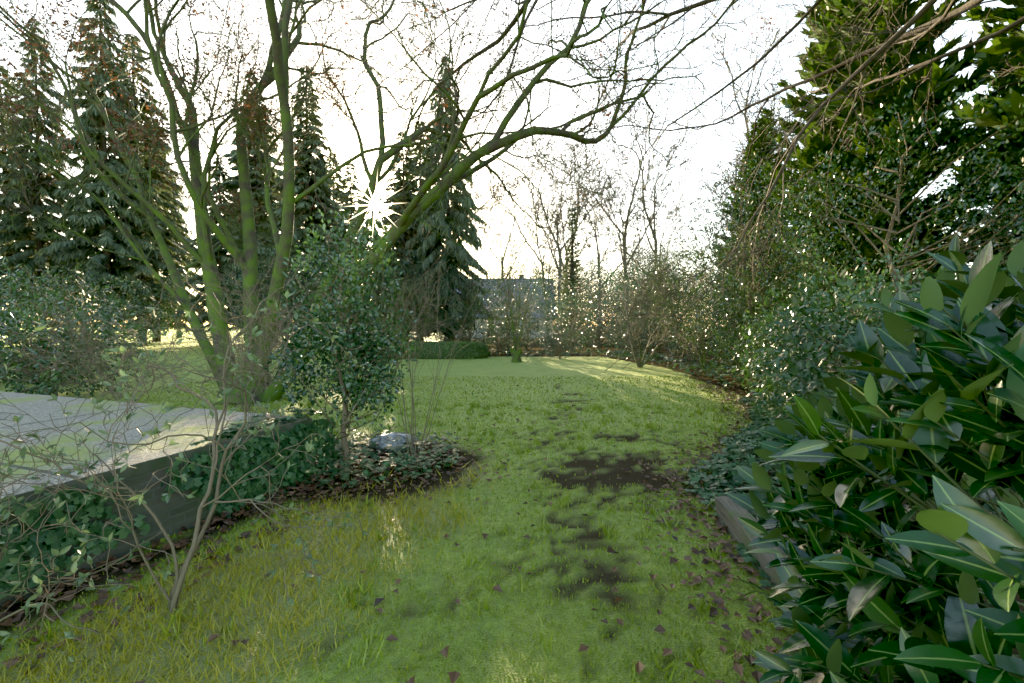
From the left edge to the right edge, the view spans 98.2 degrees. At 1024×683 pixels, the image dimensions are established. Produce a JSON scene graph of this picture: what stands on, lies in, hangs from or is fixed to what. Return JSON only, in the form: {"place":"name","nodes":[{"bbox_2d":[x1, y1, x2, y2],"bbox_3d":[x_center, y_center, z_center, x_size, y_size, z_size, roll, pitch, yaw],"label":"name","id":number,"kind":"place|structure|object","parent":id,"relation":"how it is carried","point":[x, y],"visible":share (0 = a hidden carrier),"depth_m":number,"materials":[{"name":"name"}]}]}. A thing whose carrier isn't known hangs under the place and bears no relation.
{"place":"outdoors","nodes":[
{"label":"outdoors","id":0,"kind":"place"},
{"bbox_2d":[456,319,552,337],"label":"house walls","id":1,"kind":"structure","parent":0,"point":[504,326],"depth_m":59.98,"materials":[{"name":"brick"}]},
{"bbox_2d":[455,280,555,318],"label":"building","id":2,"kind":"structure","parent":1,"relation":"on","point":[530,287],"depth_m":62.26,"materials":[{"name":"tile"}]},
{"bbox_2d":[0,326,1023,682],"bbox_3d":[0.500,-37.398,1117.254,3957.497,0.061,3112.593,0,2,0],"label":"ground","id":3,"kind":"structure","parent":0,"point":[534,366],"depth_m":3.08,"materials":[{"name":"green plant"}]},
{"bbox_2d":[0,65,80,343],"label":"spruce","id":4,"kind":"object","parent":3,"relation":"on","point":[5,167],"visible":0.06,"depth_m":39.24,"materials":[{"name":"green plant"}]},
{"bbox_2d":[0,11,87,336],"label":"spruce","id":5,"kind":"object","parent":3,"relation":"on","point":[35,245],"visible":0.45,"depth_m":34.00,"materials":[{"name":"green plant"}]},
{"bbox_2d":[0,446,130,669],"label":"twiggy plant","id":6,"kind":"object","parent":3,"relation":"on","point":[5,514],"visible":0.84,"depth_m":2.25,"materials":[{"name":"brown plant"}]},
{"bbox_2d":[0,256,144,386],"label":"rhododendron bush","id":7,"kind":"object","parent":3,"relation":"on","point":[11,295],"visible":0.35,"depth_m":12.52,"materials":[{"name":"green plant"}]},
{"bbox_2d":[0,281,166,398],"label":"rhododendron bush","id":8,"kind":"object","parent":3,"relation":"on","point":[54,377],"visible":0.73,"depth_m":9.64,"materials":[{"name":"green plant"}]},
{"bbox_2d":[0,262,178,352],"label":"shrub","id":9,"kind":"object","parent":3,"relation":"on","point":[106,310],"visible":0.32,"depth_m":24.28,"materials":[{"name":"green plant"}]},
{"bbox_2d":[36,0,164,345],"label":"spruce","id":10,"kind":"object","parent":3,"relation":"on","point":[63,251],"visible":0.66,"depth_m":31.96,"materials":[{"name":"green plant"}]},
{"bbox_2d":[0,263,221,401],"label":"bare shrub","id":11,"kind":"object","parent":3,"relation":"on","point":[97,360],"visible":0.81,"depth_m":8.42,"materials":[{"name":"brown plant"}]},
{"bbox_2d":[0,52,235,343],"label":"distant bare tree","id":12,"kind":"object","parent":3,"relation":"on","point":[12,206],"visible":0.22,"depth_m":33.44,"materials":[{"name":"brown plant"}]},
{"bbox_2d":[63,31,204,345],"bbox_3d":[-30.319,-12.150,35.714,8.759,25.008,8.348,0,2,-2],"label":"spruce","id":13,"kind":"object","parent":3,"relation":"on","point":[155,253],"visible":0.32,"depth_m":35.45,"materials":[{"name":"green plant"}]},
{"bbox_2d":[0,428,310,605],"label":"terrace brick wall","id":14,"kind":"structure","parent":3,"relation":"on","point":[176,512],"depth_m":3.25,"materials":[{"name":"grey brick"}]},
{"bbox_2d":[0,391,310,498],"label":"terrace slabs","id":15,"kind":"structure","parent":14,"relation":"on","point":[39,408],"depth_m":4.21,"materials":[{"name":"grey stone"}]},
{"bbox_2d":[0,395,311,507],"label":"terrace edge band","id":16,"kind":"object","parent":14,"relation":"on","point":[150,465],"visible":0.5,"depth_m":3.20,"materials":[{"name":"concrete"}]},
{"bbox_2d":[113,117,206,341],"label":"spruce","id":17,"kind":"object","parent":3,"relation":"on","point":[179,256],"visible":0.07,"depth_m":44.74,"materials":[{"name":"green plant"}]},
{"bbox_2d":[139,141,213,337],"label":"distant bare tree","id":18,"kind":"object","parent":3,"relation":"on","point":[184,191],"visible":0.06,"depth_m":60.83,"materials":[{"name":"brown plant"}]},
{"bbox_2d":[0,249,366,636],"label":"twisted shrub","id":19,"kind":"object","parent":3,"relation":"on","point":[173,596],"visible":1,"depth_m":2.39,"materials":[{"name":"brown plant"}]},
{"bbox_2d":[148,266,231,345],"bbox_3d":[-24.778,-2.908,35.801,6.316,6.779,7.526,2,3,38],"label":"evergreen screen","id":20,"kind":"object","parent":3,"relation":"on","point":[203,308],"visible":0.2,"depth_m":34.27,"materials":[{"name":"green plant"}]},
{"bbox_2d":[172,153,242,331],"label":"spruce","id":21,"kind":"object","parent":3,"relation":"on","point":[219,257],"visible":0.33,"depth_m":33.74,"materials":[{"name":"green plant"}]},
{"bbox_2d":[202,73,294,334],"bbox_3d":[-20.375,-10.633,35.279,7.451,22.010,7.656,-2,3,-40],"label":"spruce","id":22,"kind":"object","parent":3,"relation":"on","point":[258,194],"visible":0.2,"depth_m":34.82,"materials":[{"name":"green plant"}]},
{"bbox_2d":[169,248,328,411],"bbox_3d":[-4.690,-0.366,8.373,2.568,3.419,4.531,-1,2,-25],"label":"bare shrub","id":23,"kind":"object","parent":3,"relation":"on","point":[273,344],"visible":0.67,"depth_m":8.29,"materials":[{"name":"brown plant"}]},
{"bbox_2d":[225,104,283,332],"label":"spruce","id":24,"kind":"object","parent":3,"relation":"on","point":[259,168],"visible":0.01,"depth_m":42.75,"materials":[{"name":"green plant"}]},
{"bbox_2d":[221,267,290,341],"bbox_3d":[-19.115,-2.566,33.393,8.015,6.406,6.497,1,2,31],"label":"evergreen screen","id":25,"kind":"object","parent":3,"relation":"on","point":[239,304],"visible":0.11,"depth_m":32.37,"materials":[{"name":"green plant"}]},
{"bbox_2d":[189,271,330,343],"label":"arching bare shrub","id":26,"kind":"object","parent":3,"relation":"on","point":[262,307],"visible":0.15,"depth_m":25.68,"materials":[{"name":"brown plant"}]},
{"bbox_2d":[220,234,339,351],"bbox_3d":[-13.873,-2.999,27.221,7.257,7.593,5.742,-1,2,-23],"label":"evergreen screen","id":27,"kind":"object","parent":3,"relation":"on","point":[289,276],"visible":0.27,"depth_m":26.59,"materials":[{"name":"green plant"}]},
{"bbox_2d":[230,80,338,255],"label":"distant bare tree","id":28,"kind":"object","parent":3,"relation":"on","point":[278,129],"visible":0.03,"depth_m":45.09,"materials":[{"name":"brown plant"}]},
{"bbox_2d":[258,60,345,337],"bbox_3d":[-15.351,-10.043,32.700,6.890,21.009,6.706,-1,2,-16],"label":"spruce","id":29,"kind":"object","parent":3,"relation":"on","point":[299,129],"visible":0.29,"depth_m":32.01,"materials":[{"name":"green plant"}]},
{"bbox_2d":[271,119,348,319],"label":"spruce","id":30,"kind":"object","parent":3,"relation":"on","point":[319,195],"visible":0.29,"depth_m":32.10,"materials":[{"name":"green plant"}]},
{"bbox_2d":[299,151,355,299],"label":"spruce","id":31,"kind":"object","parent":3,"relation":"on","point":[339,177],"visible":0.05,"depth_m":54.25,"materials":[{"name":"green plant"}]},
{"bbox_2d":[236,245,441,353],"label":"arching bare shrub","id":32,"kind":"object","parent":3,"relation":"on","point":[357,296],"visible":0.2,"depth_m":21.67,"materials":[{"name":"brown plant"}]},
{"bbox_2d":[263,205,418,468],"bbox_3d":[-1.872,-0.014,4.979,1.577,3.015,1.627,0,2,0],"label":"holly","id":33,"kind":"object","parent":3,"relation":"on","point":[357,387],"visible":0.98,"depth_m":4.79,"materials":[{"name":"green plant"}]},
{"bbox_2d":[331,163,379,294],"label":"conifer tree","id":34,"kind":"object","parent":3,"relation":"on","point":[346,199],"visible":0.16,"depth_m":46.30,"materials":[{"name":"green plant"}]},
{"bbox_2d":[341,198,414,355],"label":"conifer tree","id":35,"kind":"object","parent":3,"relation":"on","point":[388,255],"visible":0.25,"depth_m":24.27,"materials":[{"name":"green plant"}]},
{"bbox_2d":[306,265,457,355],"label":"arching bare shrub","id":36,"kind":"object","parent":3,"relation":"on","point":[411,308],"visible":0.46,"depth_m":23.14,"materials":[{"name":"brown plant"}]},
{"bbox_2d":[299,224,472,380],"bbox_3d":[-3.777,-0.915,12.116,5.664,4.274,3.210,1,2,16],"label":"bare shrub","id":37,"kind":"object","parent":3,"relation":"on","point":[413,337],"visible":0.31,"depth_m":12.13,"materials":[{"name":"brown plant"}]},
{"bbox_2d":[369,432,418,450],"bbox_3d":[-1.548,1.293,5.800,0.652,0.216,0.329,-1,2,-15],"label":"rock","id":38,"kind":"object","parent":3,"relation":"on","point":[381,444],"visible":0.59,"depth_m":5.69,"materials":[{"name":"grey stone"}]},
{"bbox_2d":[365,132,427,339],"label":"spruce","id":39,"kind":"object","parent":3,"relation":"on","point":[395,206],"visible":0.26,"depth_m":29.77,"materials":[{"name":"green plant"}]},
{"bbox_2d":[0,375,798,682],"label":"dead leaves","id":40,"kind":"object","parent":3,"relation":"on","point":[639,665],"visible":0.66,"depth_m":3.15,"materials":[{"name":"brown plant"}]},
{"bbox_2d":[0,0,812,403],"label":"multi stem tree","id":41,"kind":"object","parent":3,"relation":"on","point":[276,70],"visible":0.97,"depth_m":9.77,"materials":[{"name":"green plant"}]},
{"bbox_2d":[369,245,450,341],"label":"shrub","id":42,"kind":"object","parent":3,"relation":"on","point":[412,266],"visible":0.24,"depth_m":27.27,"materials":[{"name":"green plant"}]},
{"bbox_2d":[388,118,444,341],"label":"spruce","id":43,"kind":"object","parent":3,"relation":"on","point":[417,158],"visible":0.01,"depth_m":32.83,"materials":[{"name":"green plant"}]},
{"bbox_2d":[356,234,480,465],"bbox_3d":[-1.082,0.093,5.408,1.460,2.701,1.216,0,2,0],"label":"thin stem shrub","id":44,"kind":"object","parent":3,"relation":"on","point":[412,389],"visible":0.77,"depth_m":5.15,"materials":[{"name":"brown plant"}]},
{"bbox_2d":[381,341,488,358],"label":"box hedge","id":45,"kind":"object","parent":3,"relation":"on","point":[436,351],"depth_m":21.44,"materials":[{"name":"green plant"}]},
{"bbox_2d":[402,52,491,340],"bbox_3d":[-4.124,-8.886,28.262,5.774,19.012,5.554,0,2,0],"label":"conifer tree","id":46,"kind":"object","parent":3,"relation":"on","point":[430,254],"visible":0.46,"depth_m":27.50,"materials":[{"name":"green plant"}]},
{"bbox_2d":[435,206,456,340],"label":"tree trunk","id":47,"kind":"object","parent":46,"relation":"attached to","point":[442,334],"visible":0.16,"depth_m":28.16,"materials":[{"name":"brown wood"}]},
{"bbox_2d":[0,347,914,613],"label":"ivy leaves","id":48,"kind":"object","parent":3,"relation":"on","point":[57,537],"visible":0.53,"depth_m":4.14,"materials":[{"name":"green plant"}]},
{"bbox_2d":[408,242,508,344],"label":"shrub","id":49,"kind":"object","parent":3,"relation":"on","point":[472,280],"visible":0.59,"depth_m":26.16,"materials":[{"name":"green plant"}]},
{"bbox_2d":[410,128,548,262],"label":"distant bare tree","id":50,"kind":"object","parent":3,"relation":"on","point":[492,197],"visible":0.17,"depth_m":50.38,"materials":[{"name":"brown plant"}]},
{"bbox_2d":[409,270,557,354],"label":"arching bare shrub","id":51,"kind":"object","parent":3,"relation":"on","point":[495,312],"visible":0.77,"depth_m":25.16,"materials":[{"name":"brown plant"}]},
{"bbox_2d":[449,135,546,277],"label":"distant bare tree","id":52,"kind":"object","parent":3,"relation":"on","point":[496,238],"visible":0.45,"depth_m":72.88,"materials":[{"name":"brown plant"}]},
{"bbox_2d":[466,322,535,353],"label":"shrub","id":53,"kind":"object","parent":3,"relation":"on","point":[501,342],"visible":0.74,"depth_m":25.30,"materials":[{"name":"green plant"}]},
{"bbox_2d":[465,246,542,352],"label":"shrub","id":54,"kind":"object","parent":3,"relation":"on","point":[504,303],"visible":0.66,"depth_m":26.54,"materials":[{"name":"green plant"}]},
{"bbox_2d":[427,61,592,362],"bbox_3d":[0.062,-4.781,18.321,6.336,11.577,9.474,0,2,0],"label":"coppiced shrub with stump","id":55,"kind":"object","parent":3,"relation":"on","point":[516,355],"visible":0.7,"depth_m":19.34,"materials":[{"name":"brown plant"}]},
{"bbox_2d":[477,283,563,348],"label":"shrub","id":56,"kind":"object","parent":3,"relation":"on","point":[527,333],"visible":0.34,"depth_m":30.72,"materials":[{"name":"green plant"}]},
{"bbox_2d":[469,157,588,337],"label":"distant bare tree","id":57,"kind":"object","parent":3,"relation":"on","point":[539,253],"visible":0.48,"depth_m":54.46,"materials":[{"name":"brown plant"}]},
{"bbox_2d":[500,253,563,324],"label":"distant tree","id":58,"kind":"object","parent":3,"relation":"on","point":[531,273],"visible":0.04,"depth_m":73.19,"materials":[{"name":"brown plant"}]},
{"bbox_2d":[528,319,579,358],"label":"yew bush","id":59,"kind":"object","parent":3,"relation":"on","point":[556,348],"visible":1,"depth_m":21.27,"materials":[{"name":"green plant"}]},
{"bbox_2d":[513,244,619,337],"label":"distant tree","id":60,"kind":"object","parent":3,"relation":"on","point":[552,276],"visible":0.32,"depth_m":50.97,"materials":[{"name":"brown plant"}]},
{"bbox_2d":[530,291,603,352],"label":"shrub","id":61,"kind":"object","parent":3,"relation":"on","point":[571,318],"visible":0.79,"depth_m":26.21,"materials":[{"name":"green plant"}]},
{"bbox_2d":[540,256,603,331],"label":"distant tree","id":62,"kind":"object","parent":3,"relation":"on","point":[578,277],"visible":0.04,"depth_m":79.66,"materials":[{"name":"brown plant"}]},
{"bbox_2d":[532,245,612,333],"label":"distant tree","id":63,"kind":"object","parent":3,"relation":"on","point":[590,262],"visible":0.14,"depth_m":62.09,"materials":[{"name":"brown plant"}]},
{"bbox_2d":[556,207,590,347],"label":"cypress","id":64,"kind":"object","parent":3,"relation":"on","point":[572,265],"visible":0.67,"depth_m":32.70,"materials":[{"name":"green plant"}]},
{"bbox_2d":[493,93,655,336],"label":"distant bare tree","id":65,"kind":"object","parent":3,"relation":"on","point":[557,217],"visible":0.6,"depth_m":44.84,"materials":[{"name":"brown plant"}]},
{"bbox_2d":[539,113,622,337],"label":"distant bare tree","id":66,"kind":"object","parent":3,"relation":"on","point":[582,204],"visible":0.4,"depth_m":59.35,"materials":[{"name":"brown plant"}]},
{"bbox_2d":[141,0,1023,380],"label":"overhanging bare tree","id":67,"kind":"object","parent":3,"relation":"on","point":[899,36],"visible":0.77,"depth_m":9.90,"materials":[{"name":"brown plant"}]},
{"bbox_2d":[554,250,620,333],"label":"distant tree","id":68,"kind":"object","parent":3,"relation":"on","point":[593,276],"visible":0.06,"depth_m":90.83,"materials":[{"name":"brown plant"}]},
{"bbox_2d":[556,268,644,349],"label":"shrub","id":69,"kind":"object","parent":3,"relation":"on","point":[599,344],"visible":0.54,"depth_m":30.44,"materials":[{"name":"green plant"}]},
{"bbox_2d":[511,4,699,328],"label":"distant bare tree","id":70,"kind":"object","parent":3,"relation":"on","point":[624,235],"visible":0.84,"depth_m":45.12,"materials":[{"name":"brown plant"}]},
{"bbox_2d":[564,271,651,344],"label":"shrub","id":71,"kind":"object","parent":3,"relation":"on","point":[603,309],"visible":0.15,"depth_m":37.06,"materials":[{"name":"green plant"}]},
{"bbox_2d":[550,142,668,332],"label":"distant bare tree","id":72,"kind":"object","parent":3,"relation":"on","point":[602,225],"visible":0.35,"depth_m":69.62,"materials":[{"name":"brown plant"}]},
{"bbox_2d":[585,253,663,327],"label":"distant tree","id":73,"kind":"object","parent":3,"relation":"on","point":[612,279],"visible":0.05,"depth_m":63.45,"materials":[{"name":"brown plant"}]},
{"bbox_2d":[591,259,673,356],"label":"shrub","id":74,"kind":"object","parent":3,"relation":"on","point":[646,326],"visible":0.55,"depth_m":23.51,"materials":[{"name":"green plant"}]},
{"bbox_2d":[576,83,711,275],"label":"distant bare tree","id":75,"kind":"object","parent":3,"relation":"on","point":[643,198],"visible":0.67,"depth_m":52.80,"materials":[{"name":"brown plant"}]},
{"bbox_2d":[564,216,728,367],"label":"shrub","id":76,"kind":"object","parent":3,"relation":"on","point":[650,337],"visible":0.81,"depth_m":16.65,"materials":[{"name":"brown plant"}]},
{"bbox_2d":[593,250,700,339],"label":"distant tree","id":77,"kind":"object","parent":3,"relation":"on","point":[628,279],"visible":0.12,"depth_m":46.45,"materials":[{"name":"brown plant"}]},
{"bbox_2d":[616,250,707,352],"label":"shrub","id":78,"kind":"object","parent":3,"relation":"on","point":[660,346],"visible":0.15,"depth_m":27.09,"materials":[{"name":"green plant"}]},
{"bbox_2d":[616,237,716,333],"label":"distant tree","id":79,"kind":"object","parent":3,"relation":"on","point":[669,264],"visible":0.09,"depth_m":54.63,"materials":[{"name":"brown plant"}]},
{"bbox_2d":[634,269,725,348],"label":"shrub","id":80,"kind":"object","parent":3,"relation":"on","point":[674,318],"visible":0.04,"depth_m":32.62,"materials":[{"name":"green plant"}]},
{"bbox_2d":[645,228,761,364],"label":"shrub","id":81,"kind":"object","parent":3,"relation":"on","point":[697,356],"visible":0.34,"depth_m":18.61,"materials":[{"name":"green plant"}]},
{"bbox_2d":[657,88,795,268],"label":"distant bare tree","id":82,"kind":"object","parent":3,"relation":"on","point":[702,210],"visible":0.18,"depth_m":60.07,"materials":[{"name":"brown plant"}]},
{"bbox_2d":[671,112,806,248],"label":"distant bare tree","id":83,"kind":"object","parent":3,"relation":"on","point":[730,162],"visible":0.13,"depth_m":49.03,"materials":[{"name":"brown plant"}]},
{"bbox_2d":[669,0,819,205],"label":"distant bare tree","id":84,"kind":"object","parent":3,"relation":"on","point":[746,143],"visible":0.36,"depth_m":34.22,"materials":[{"name":"brown plant"}]},
{"bbox_2d":[711,117,795,355],"bbox_3d":[12.794,-5.465,23.369,5.003,12.508,4.988,-1,2,-25],"label":"thuja","id":85,"kind":"object","parent":3,"relation":"on","point":[756,146],"visible":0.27,"depth_m":22.84,"materials":[{"name":"green plant"}]},
{"bbox_2d":[708,106,799,305],"bbox_3d":[15.447,-6.851,27.275,5.756,15.010,5.773,-1,2,-21],"label":"thuja","id":86,"kind":"object","parent":3,"relation":"on","point":[768,120],"visible":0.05,"depth_m":26.72,"materials":[{"name":"green plant"}]},
{"bbox_2d":[596,176,936,376],"bbox_3d":[6.409,-1.886,13.489,6.378,6.703,9.373,-1,2,-34],"label":"arching bare shrub","id":87,"kind":"object","parent":3,"relation":"on","point":[677,276],"visible":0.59,"depth_m":14.01,"materials":[{"name":"brown plant"}]},
{"bbox_2d":[674,151,867,380],"bbox_3d":[7.432,-2.115,13.109,5.376,6.779,5.742,0,2,0],"label":"holly tree","id":88,"kind":"object","parent":3,"relation":"on","point":[759,282],"visible":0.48,"depth_m":12.86,"materials":[{"name":"green plant"}]},
{"bbox_2d":[715,496,842,622],"bbox_3d":[1.698,1.453,2.952,0.171,0.239,1.592,-4,3,7],"label":"sleeper edging","id":89,"kind":"object","parent":3,"relation":"on","point":[729,511],"visible":0.34,"depth_m":3.28,"materials":[{"name":"grey wood"}]},
{"bbox_2d":[710,303,854,387],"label":"border shrub","id":90,"kind":"object","parent":3,"relation":"on","point":[737,339],"visible":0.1,"depth_m":11.74,"materials":[{"name":"green plant"}]},
{"bbox_2d":[726,262,893,397],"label":"border shrub","id":91,"kind":"object","parent":3,"relation":"on","point":[770,331],"visible":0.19,"depth_m":9.19,"materials":[{"name":"green plant"}]},
{"bbox_2d":[618,121,1023,389],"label":"arching bare shrub","id":92,"kind":"object","parent":3,"relation":"on","point":[748,288],"visible":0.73,"depth_m":10.13,"materials":[{"name":"brown plant"}]},
{"bbox_2d":[728,260,922,417],"bbox_3d":[5.468,0.067,7.103,3.024,2.814,3.916,-1,2,-29],"label":"border shrub","id":93,"kind":"object","parent":3,"relation":"on","point":[767,360],"visible":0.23,"depth_m":7.43,"materials":[{"name":"green plant"}]},
{"bbox_2d":[756,0,958,339],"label":"thuja","id":94,"kind":"object","parent":3,"relation":"on","point":[828,14],"visible":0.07,"depth_m":17.73,"materials":[{"name":"green plant"}]},
{"bbox_2d":[788,49,927,315],"bbox_3d":[17.250,-9.222,21.662,6.406,20.135,7.150,1,2,18],"label":"thuja","id":95,"kind":"object","parent":3,"relation":"on","point":[918,199],"depth_m":19.89,"materials":[{"name":"green plant"}]},
{"bbox_2d":[726,217,1023,682],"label":"cherry laurel clump","id":96,"kind":"object","parent":3,"relation":"on","point":[956,387],"visible":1,"depth_m":1.15,"materials":[{"name":"green plant"}]},
{"bbox_2d":[747,254,1017,491],"bbox_3d":[4.367,0.257,5.012,3.024,2.558,3.916,0,2,0],"label":"border shrub","id":97,"kind":"object","parent":3,"relation":"on","point":[805,379],"visible":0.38,"depth_m":5.34,"materials":[{"name":"green plant"}]},
{"bbox_2d":[747,74,1023,382],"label":"holly tree","id":98,"kind":"object","parent":3,"relation":"on","point":[964,214],"visible":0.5,"depth_m":8.42,"materials":[{"name":"green plant"}]},
{"bbox_2d":[760,0,1023,326],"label":"thuja","id":99,"kind":"object","parent":3,"relation":"on","point":[944,78],"visible":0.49,"depth_m":11.89,"materials":[{"name":"green plant"}]},
{"bbox_2d":[848,300,1022,524],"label":"border shrub","id":100,"kind":"object","parent":3,"relation":"on","point":[986,506],"visible":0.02,"depth_m":3.02,"materials":[{"name":"green plant"}]},
{"bbox_2d":[886,80,1023,287],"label":"evergreen","id":101,"kind":"object","parent":3,"relation":"on","point":[970,239],"visible":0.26,"depth_m":9.72,"materials":[{"name":"green plant"}]},
{"bbox_2d":[909,5,1023,317],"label":"thuja","id":102,"kind":"object","parent":3,"relation":"on","point":[1012,15],"visible":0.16,"depth_m":14.88,"materials":[{"name":"green plant"}]},
{"bbox_2d":[954,30,1023,188],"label":"thuja","id":103,"kind":"object","parent":3,"relation":"on","point":[1001,45],"visible":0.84,"depth_m":8.22,"materials":[{"name":"green plant"}]},
{"bbox_2d":[973,0,1023,224],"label":"thuja","id":104,"kind":"object","parent":3,"relation":"on","point":[1016,3],"visible":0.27,"depth_m":11.38,"materials":[{"name":"green plant"}]},
{"bbox_2d":[0,0,1023,325],"label":"sky","id":105,"kind":"structure","parent":0,"point":[349,147],"materials":[{"name":"white"}]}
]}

